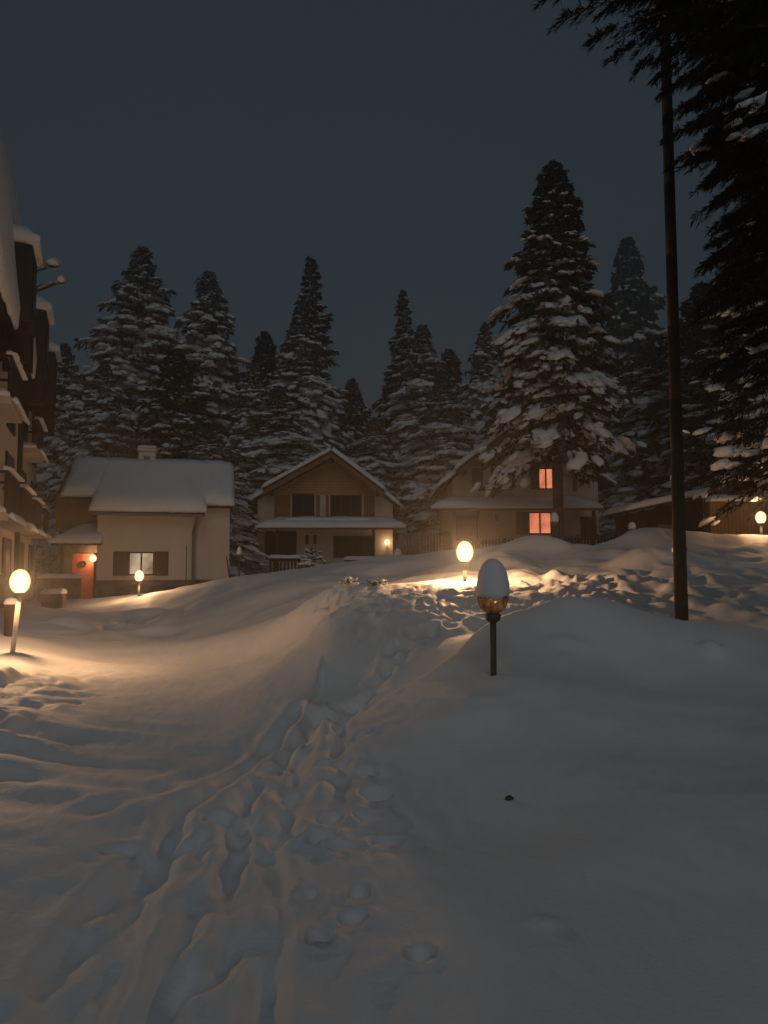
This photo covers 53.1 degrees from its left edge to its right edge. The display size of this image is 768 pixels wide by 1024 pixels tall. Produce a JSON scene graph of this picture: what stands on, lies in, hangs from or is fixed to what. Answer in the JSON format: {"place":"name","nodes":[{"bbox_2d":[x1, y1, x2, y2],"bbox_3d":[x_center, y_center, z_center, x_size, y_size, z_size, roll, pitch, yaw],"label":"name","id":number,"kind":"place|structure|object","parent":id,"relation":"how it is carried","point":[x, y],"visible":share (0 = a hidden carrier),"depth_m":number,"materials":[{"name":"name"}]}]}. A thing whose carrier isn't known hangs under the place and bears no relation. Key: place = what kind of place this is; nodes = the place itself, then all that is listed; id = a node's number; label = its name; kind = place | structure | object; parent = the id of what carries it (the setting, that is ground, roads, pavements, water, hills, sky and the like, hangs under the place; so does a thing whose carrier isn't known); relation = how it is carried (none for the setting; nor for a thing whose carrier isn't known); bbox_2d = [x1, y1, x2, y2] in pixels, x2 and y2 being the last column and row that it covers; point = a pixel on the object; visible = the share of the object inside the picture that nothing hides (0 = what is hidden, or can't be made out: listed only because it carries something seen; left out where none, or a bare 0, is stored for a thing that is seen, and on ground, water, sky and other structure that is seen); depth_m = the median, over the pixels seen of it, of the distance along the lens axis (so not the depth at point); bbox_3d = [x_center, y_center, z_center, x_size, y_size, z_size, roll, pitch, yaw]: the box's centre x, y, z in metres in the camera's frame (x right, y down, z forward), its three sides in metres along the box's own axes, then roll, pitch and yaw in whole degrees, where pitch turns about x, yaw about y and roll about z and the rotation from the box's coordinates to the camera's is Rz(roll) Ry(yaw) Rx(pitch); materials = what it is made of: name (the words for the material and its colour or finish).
{"place":"outdoors","nodes":[
{"label":"outdoors","id":0,"kind":"place"},
{"bbox_2d":[0,0,764,453],"label":"sky","id":1,"kind":"structure","parent":0,"point":[392,146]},
{"bbox_2d":[0,528,767,1023],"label":"snow ground","id":2,"kind":"structure","parent":0,"point":[268,798],"depth_m":5.22,"materials":[{"name":"white snow"}]},
{"bbox_2d":[3,597,15,636],"bbox_3d":[-6.553,1.992,13.493,0.270,0.982,0.270,0,-4,0],"label":"litter bin","id":3,"kind":"object","parent":2,"relation":"on","point":[9,609],"visible":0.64,"depth_m":13.40,"materials":[{"name":"brown wood"}]},
{"bbox_2d":[9,569,30,652],"bbox_3d":[-5.430,1.594,11.418,0.288,1.486,0.288,0,-4,0],"label":"garden lamp","id":4,"kind":"object","parent":2,"relation":"on","point":[19,581],"visible":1,"depth_m":11.38,"materials":[{"name":"glass"}]},
{"bbox_2d":[0,128,61,607],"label":"hotel building","id":5,"kind":"structure","parent":2,"relation":"on","point":[30,355],"depth_m":22.48,"materials":[{"name":"beige paint"}]},
{"bbox_2d":[5,538,9,581],"bbox_3d":[-11.688,1.563,23.791,0.056,1.500,1.200,1,-4,-20],"label":"window","id":6,"kind":"structure","parent":5,"relation":"in","point":[7,562],"depth_m":23.74,"materials":[{"name":"brown glass"}]},
{"bbox_2d":[9,453,12,467],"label":"window","id":7,"kind":"structure","parent":5,"relation":"in","point":[10,457],"depth_m":23.92,"materials":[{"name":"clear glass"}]},
{"bbox_2d":[8,423,13,433],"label":"window","id":8,"kind":"structure","parent":5,"relation":"in","point":[11,428],"depth_m":24.15,"materials":[{"name":"black glass"}]},
{"bbox_2d":[20,542,22,568],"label":"window","id":9,"kind":"structure","parent":5,"relation":"in","point":[21,543],"depth_m":27.96,"materials":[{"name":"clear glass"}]},
{"bbox_2d":[21,471,25,516],"bbox_3d":[-13.242,-0.447,28.137,0.056,2.100,1.200,1,-4,-20],"label":"window","id":10,"kind":"structure","parent":5,"relation":"in","point":[24,475],"depth_m":27.90,"materials":[{"name":"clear glass"}]},
{"bbox_2d":[24,410,27,441],"bbox_3d":[-13.219,-3.190,28.332,0.008,1.740,1.060,1,-4,-20],"label":"window","id":11,"kind":"structure","parent":5,"relation":"in","point":[25,424],"depth_m":28.34,"materials":[{"name":"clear glass"}]},
{"bbox_2d":[30,545,32,577],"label":"window","id":12,"kind":"structure","parent":5,"relation":"in","point":[31,557],"depth_m":32.13,"materials":[{"name":"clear glass"}]},
{"bbox_2d":[32,483,34,523],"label":"window","id":13,"kind":"structure","parent":5,"relation":"in","point":[33,483],"depth_m":32.39,"materials":[{"name":"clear glass"}]},
{"bbox_2d":[32,430,36,466],"bbox_3d":[-14.796,-2.906,32.514,0.056,1.900,1.200,1,-4,-20],"label":"window","id":14,"kind":"structure","parent":5,"relation":"in","point":[35,435],"depth_m":32.45,"materials":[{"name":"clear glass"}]},
{"bbox_2d":[37,257,61,271],"bbox_3d":[-10.086,-7.280,22.671,1.212,0.455,0.368,-2,-4,23],"label":"satellite dish","id":15,"kind":"object","parent":5,"relation":"attached to","point":[52,263],"visible":0.97,"depth_m":22.50,"materials":[{"name":"metal"}]},
{"bbox_2d":[37,275,65,292],"bbox_3d":[-9.921,-6.831,22.418,1.706,0.835,0.240,-2,-4,27],"label":"satellite dish","id":16,"kind":"object","parent":5,"relation":"attached to","point":[60,279],"visible":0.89,"depth_m":22.21,"materials":[{"name":"metal"}]},
{"bbox_2d":[39,588,66,607],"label":"wall","id":17,"kind":"structure","parent":2,"relation":"on","point":[53,597],"depth_m":25.36,"materials":[{"name":"grey stone"}]},
{"bbox_2d":[37,574,81,600],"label":"wall","id":18,"kind":"structure","parent":2,"relation":"on","point":[70,584],"depth_m":29.88,"materials":[{"name":"grey stone"}]},
{"bbox_2d":[33,342,87,573],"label":"fir tree","id":19,"kind":"object","parent":2,"relation":"on","point":[71,386],"visible":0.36,"depth_m":45.53,"materials":[{"name":"green plant"}]},
{"bbox_2d":[34,360,137,584],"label":"fir tree","id":20,"kind":"object","parent":2,"relation":"on","point":[100,425],"visible":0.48,"depth_m":44.00,"materials":[{"name":"green plant"}]},
{"bbox_2d":[33,245,179,571],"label":"fir tree","id":21,"kind":"object","parent":2,"relation":"on","point":[139,336],"visible":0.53,"depth_m":51.60,"materials":[{"name":"green plant"}]},
{"bbox_2d":[99,431,161,458],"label":"brown thicket","id":22,"kind":"object","parent":2,"relation":"on","point":[126,451],"visible":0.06,"depth_m":42.07,"materials":[{"name":"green plant"}]},
{"bbox_2d":[135,570,143,595],"bbox_3d":[-8.260,2.514,25.889,0.298,1.095,0.298,0,-4,0],"label":"garden lamp","id":23,"kind":"object","parent":2,"relation":"on","point":[139,575],"visible":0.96,"depth_m":25.83,"materials":[{"name":"glass"}]},
{"bbox_2d":[48,445,234,598],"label":"white house","id":24,"kind":"structure","parent":2,"relation":"on","point":[162,524],"depth_m":33.12,"materials":[{"name":"paint"}]},
{"bbox_2d":[72,553,93,598],"bbox_3d":[-12.857,2.738,32.762,0.875,1.941,0.158,1,-4,-12],"label":"door","id":25,"kind":"structure","parent":24,"relation":"in","point":[81,564],"depth_m":32.78,"materials":[{"name":"wood"}]},
{"bbox_2d":[89,554,96,561],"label":"wall lamp","id":26,"kind":"object","parent":24,"relation":"attached to","point":[92,557],"visible":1,"depth_m":32.55,"materials":[{"name":"white glass"}]},
{"bbox_2d":[128,552,154,574],"bbox_3d":[-10.353,2.202,32.776,1.063,0.992,0.056,1,-4,-12],"label":"window","id":27,"kind":"structure","parent":24,"relation":"in","point":[142,561],"depth_m":32.78,"materials":[{"name":"white"}]},
{"bbox_2d":[130,348,213,458],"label":"fir tree","id":28,"kind":"object","parent":2,"relation":"on","point":[175,406],"visible":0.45,"depth_m":45.92,"materials":[{"name":"green plant"}]},
{"bbox_2d":[127,270,255,464],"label":"fir tree","id":29,"kind":"object","parent":2,"relation":"on","point":[206,347],"visible":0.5,"depth_m":49.21,"materials":[{"name":"green plant"}]},
{"bbox_2d":[182,424,275,576],"bbox_3d":[-8.479,0.066,39.314,7.568,9.205,8.282,1,-6,1],"label":"fir tree","id":30,"kind":"object","parent":2,"relation":"on","point":[212,447],"visible":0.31,"depth_m":39.03,"materials":[{"name":"green plant"}]},
{"bbox_2d":[220,361,241,415],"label":"fir tree","id":31,"kind":"object","parent":2,"relation":"on","point":[237,373],"visible":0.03,"depth_m":66.86,"materials":[{"name":"green plant"}]},
{"bbox_2d":[237,546,241,575],"bbox_3d":[-5.834,2.365,30.909,0.212,1.955,0.212,0,-4,0],"label":"garden lamp","id":32,"kind":"object","parent":2,"relation":"on","point":[239,552],"visible":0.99,"depth_m":30.89,"materials":[{"name":"black metal"}]},
{"bbox_2d":[224,365,269,567],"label":"fir tree","id":33,"kind":"object","parent":2,"relation":"on","point":[249,399],"visible":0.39,"depth_m":44.64,"materials":[{"name":"green plant"}]},
{"bbox_2d":[240,331,281,395],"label":"fir tree","id":34,"kind":"object","parent":2,"relation":"on","point":[265,348],"visible":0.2,"depth_m":57.96,"materials":[{"name":"green plant"}]},
{"bbox_2d":[234,385,324,570],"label":"fir tree","id":35,"kind":"object","parent":2,"relation":"on","point":[279,444],"visible":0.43,"depth_m":43.19,"materials":[{"name":"green plant"}]},
{"bbox_2d":[268,554,320,572],"bbox_3d":[-4.294,2.913,37.064,2.573,1.729,0.328,0,-4,0],"label":"fence","id":36,"kind":"object","parent":2,"relation":"on","point":[281,558],"visible":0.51,"depth_m":37.10,"materials":[{"name":"brown"}]},
{"bbox_2d":[237,303,355,464],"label":"fir tree","id":37,"kind":"object","parent":2,"relation":"on","point":[310,392],"visible":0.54,"depth_m":48.57,"materials":[{"name":"green plant"}]},
{"bbox_2d":[297,546,326,567],"bbox_3d":[-2.543,1.991,26.879,1.158,1.587,1.258,1,-4,-14],"label":"fir","id":38,"kind":"object","parent":2,"relation":"on","point":[306,560],"visible":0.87,"depth_m":26.81,"materials":[{"name":"green plant"}]},
{"bbox_2d":[290,256,361,458],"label":"fir tree","id":39,"kind":"object","parent":2,"relation":"on","point":[321,322],"visible":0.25,"depth_m":56.89,"materials":[{"name":"green plant"}]},
{"bbox_2d":[247,447,406,573],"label":"gabled house","id":40,"kind":"structure","parent":2,"relation":"on","point":[334,505],"depth_m":39.99,"materials":[{"name":"beige paint"}]},
{"bbox_2d":[292,493,313,516],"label":"window","id":41,"kind":"structure","parent":40,"relation":"in","point":[302,503],"depth_m":40.07,"materials":[{"name":"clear glass"}]},
{"bbox_2d":[330,495,361,515],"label":"window","id":42,"kind":"structure","parent":40,"relation":"in","point":[340,505],"depth_m":40.07,"materials":[{"name":"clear glass"}]},
{"bbox_2d":[333,536,371,557],"bbox_3d":[-1.587,1.808,39.925,2.088,1.123,0.056,0,-4,0],"label":"window","id":43,"kind":"structure","parent":40,"relation":"in","point":[343,546],"depth_m":39.92,"materials":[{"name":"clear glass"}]},
{"bbox_2d":[384,539,389,545],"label":"wall lamp","id":44,"kind":"object","parent":40,"relation":"attached to","point":[387,542],"visible":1,"depth_m":39.58,"materials":[{"name":"white glass"}]},
{"bbox_2d":[333,576,357,586],"bbox_3d":[-0.550,1.577,13.134,0.794,0.946,0.565,-2,-4,29],"label":"shrub","id":45,"kind":"object","parent":2,"relation":"on","point":[348,579],"visible":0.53,"depth_m":13.00,"materials":[{"name":"brown plant"}]},
{"bbox_2d":[333,378,371,457],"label":"fir tree","id":46,"kind":"object","parent":2,"relation":"on","point":[359,413],"visible":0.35,"depth_m":62.04,"materials":[{"name":"green plant"}]},
{"bbox_2d":[344,556,374,561],"bbox_3d":[-0.712,2.836,36.868,2.444,1.450,0.329,0,-4,0],"label":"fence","id":47,"kind":"object","parent":2,"relation":"on","point":[350,558],"visible":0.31,"depth_m":36.84,"materials":[{"name":"white"}]},
{"bbox_2d":[367,578,390,586],"bbox_3d":[-0.112,1.540,12.963,0.462,0.855,0.519,0,-4,0],"label":"shrub","id":48,"kind":"object","parent":2,"relation":"on","point":[376,582],"visible":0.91,"depth_m":12.92,"materials":[{"name":"brown plant"}]},
{"bbox_2d":[348,417,423,554],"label":"fir tree","id":49,"kind":"object","parent":2,"relation":"on","point":[380,464],"visible":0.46,"depth_m":45.51,"materials":[{"name":"green plant"}]},
{"bbox_2d":[372,372,400,427],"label":"fir tree","id":50,"kind":"object","parent":2,"relation":"on","point":[383,399],"visible":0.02,"depth_m":66.07,"materials":[{"name":"green plant"}]},
{"bbox_2d":[372,288,415,455],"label":"fir tree","id":51,"kind":"object","parent":2,"relation":"on","point":[403,338],"visible":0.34,"depth_m":58.78,"materials":[{"name":"green plant"}]},
{"bbox_2d":[393,548,401,554],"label":"garden lamp","id":52,"kind":"object","parent":2,"relation":"on","point":[397,551],"visible":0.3,"depth_m":33.83,"materials":[{"name":"white metal"}]},
{"bbox_2d":[380,324,466,550],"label":"fir tree","id":53,"kind":"object","parent":2,"relation":"on","point":[421,370],"visible":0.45,"depth_m":50.19,"materials":[{"name":"green plant"}]},
{"bbox_2d":[399,531,449,554],"bbox_3d":[2.306,2.108,37.537,3.169,2.433,0.212,0,-4,0],"label":"fence","id":54,"kind":"object","parent":2,"relation":"on","point":[403,545],"visible":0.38,"depth_m":37.48,"materials":[{"name":"brown wood"}]},
{"bbox_2d":[393,378,484,553],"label":"fir tree","id":55,"kind":"object","parent":2,"relation":"on","point":[442,442],"visible":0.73,"depth_m":44.22,"materials":[{"name":"green plant"}]},
{"bbox_2d":[438,348,465,419],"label":"fir tree","id":56,"kind":"object","parent":2,"relation":"on","point":[451,366],"visible":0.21,"depth_m":74.90,"materials":[{"name":"green plant"}]},
{"bbox_2d":[456,541,472,581],"bbox_3d":[1.471,1.032,13.962,0.308,1.005,0.308,0,-4,0],"label":"garden lamp","id":57,"kind":"object","parent":2,"relation":"on","point":[464,551],"visible":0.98,"depth_m":13.89,"materials":[{"name":"glass"}]},
{"bbox_2d":[457,321,502,450],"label":"fir tree","id":58,"kind":"object","parent":2,"relation":"on","point":[474,396],"visible":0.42,"depth_m":59.87,"materials":[{"name":"green plant"}]},
{"bbox_2d":[476,558,509,675],"bbox_3d":[1.018,1.091,7.140,0.314,1.322,0.314,0,-4,0],"label":"garden lamp","id":59,"kind":"object","parent":2,"relation":"on","point":[492,590],"visible":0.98,"depth_m":7.08,"materials":[{"name":"black metal"}]},
{"bbox_2d":[485,365,506,436],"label":"fir tree","id":60,"kind":"object","parent":2,"relation":"on","point":[493,419],"depth_m":52.35,"materials":[{"name":"green plant"}]},
{"bbox_2d":[505,795,513,800],"bbox_3d":[0.840,1.929,5.160,0.060,0.046,0.043,1,-4,-21],"label":"dark clod","id":61,"kind":"object","parent":2,"relation":"on","point":[508,797],"visible":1,"depth_m":5.15,"materials":[{"name":"black soil"}]},
{"bbox_2d":[427,426,616,549],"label":"gabled house","id":62,"kind":"structure","parent":2,"relation":"on","point":[518,511],"depth_m":36.02,"materials":[{"name":"beige paint"}]},
{"bbox_2d":[528,512,551,533],"bbox_3d":[7.311,0.522,36.003,1.090,1.053,0.056,0,-4,0],"label":"window","id":63,"kind":"structure","parent":62,"relation":"in","point":[538,522],"depth_m":36.00,"materials":[{"name":"brown glass"}]},
{"bbox_2d":[538,468,552,489],"bbox_3d":[7.611,-1.568,36.145,0.714,1.023,0.056,0,-4,0],"label":"window","id":64,"kind":"structure","parent":62,"relation":"in","point":[545,475],"depth_m":36.14,"materials":[{"name":"brown"}]},
{"bbox_2d":[580,517,596,537],"bbox_3d":[9.584,0.710,35.990,0.752,0.977,0.056,0,-4,0],"label":"door","id":65,"kind":"structure","parent":62,"relation":"in","point":[585,522],"depth_m":35.99,"materials":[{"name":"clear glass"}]},
{"bbox_2d":[466,533,615,548],"bbox_3d":[6.790,1.686,33.056,6.483,1.537,0.212,0,-4,0],"label":"fence","id":66,"kind":"object","parent":2,"relation":"on","point":[579,539],"visible":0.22,"depth_m":32.98,"materials":[{"name":"brown wood"}]},
{"bbox_2d":[550,512,558,537],"bbox_3d":[5.892,0.818,26.503,0.297,1.631,0.297,0,-4,0],"label":"garden lamp","id":67,"kind":"object","parent":2,"relation":"on","point":[554,519],"visible":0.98,"depth_m":26.46,"materials":[{"name":"metal"}]},
{"bbox_2d":[470,159,654,539],"bbox_3d":[6.911,-5.898,30.784,6.378,16.382,6.604,3,-5,-37],"label":"spruce tree","id":68,"kind":"object","parent":2,"relation":"on","point":[558,399],"visible":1,"depth_m":29.52,"materials":[{"name":"green plant"}]},
{"bbox_2d":[589,324,627,537],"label":"fir tree","id":69,"kind":"object","parent":2,"relation":"on","point":[601,497],"visible":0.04,"depth_m":45.34,"materials":[{"name":"green plant"}]},
{"bbox_2d":[628,522,635,530],"bbox_3d":[8.082,0.977,24.989,0.254,1.309,0.254,0,-4,0],"label":"garden lamp","id":70,"kind":"object","parent":2,"relation":"on","point":[631,525],"visible":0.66,"depth_m":24.94,"materials":[{"name":"white metal"}]},
{"bbox_2d":[600,236,666,398],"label":"fir tree","id":71,"kind":"object","parent":2,"relation":"on","point":[635,326],"visible":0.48,"depth_m":83.99,"materials":[{"name":"green plant"}]},
{"bbox_2d":[531,0,767,437],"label":"fir tree","id":72,"kind":"object","parent":2,"relation":"on","point":[735,32],"visible":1,"depth_m":7.69,"materials":[{"name":"green plant"}]},
{"bbox_2d":[598,341,700,539],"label":"fir tree","id":73,"kind":"object","parent":2,"relation":"on","point":[640,377],"visible":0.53,"depth_m":41.14,"materials":[{"name":"green plant"}]},
{"bbox_2d":[602,487,710,537],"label":"shed","id":74,"kind":"structure","parent":2,"relation":"on","point":[660,517],"depth_m":27.34,"materials":[{"name":"brown wood"}]},
{"bbox_2d":[657,525,671,528],"bbox_3d":[10.113,1.047,27.260,0.800,1.200,0.056,0,-4,0],"label":"door","id":75,"kind":"structure","parent":74,"relation":"in","point":[658,526],"depth_m":27.27,"materials":[{"name":"brown wood"}]},
{"bbox_2d":[660,21,688,620],"bbox_3d":[3.717,-3.072,9.894,0.181,9.994,0.377,-2,-4,25],"label":"wooden pole","id":76,"kind":"object","parent":2,"relation":"on","point":[677,479],"visible":0.79,"depth_m":9.74,"materials":[{"name":"brown wood"}]},
{"bbox_2d":[601,281,756,518],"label":"fir tree","id":77,"kind":"object","parent":2,"relation":"on","point":[698,292],"visible":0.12,"depth_m":40.11,"materials":[{"name":"green plant"}]},
{"bbox_2d":[622,248,767,531],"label":"fir tree","id":78,"kind":"object","parent":2,"relation":"on","point":[692,414],"visible":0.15,"depth_m":35.87,"materials":[{"name":"green plant"}]},
{"bbox_2d":[682,275,767,531],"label":"fir tree","id":79,"kind":"object","parent":2,"relation":"on","point":[742,446],"visible":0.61,"depth_m":17.59,"materials":[{"name":"green plant"}]},
{"bbox_2d":[705,495,767,534],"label":"shed","id":80,"kind":"structure","parent":2,"relation":"on","point":[737,523],"depth_m":24.54,"materials":[{"name":"brown wood"}]},
{"bbox_2d":[755,511,765,534],"bbox_3d":[10.567,0.433,21.520,0.278,0.911,0.278,0,-4,0],"label":"garden lamp","id":81,"kind":"object","parent":2,"relation":"on","point":[760,517],"visible":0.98,"depth_m":21.46,"materials":[{"name":"glass"}]}
]}

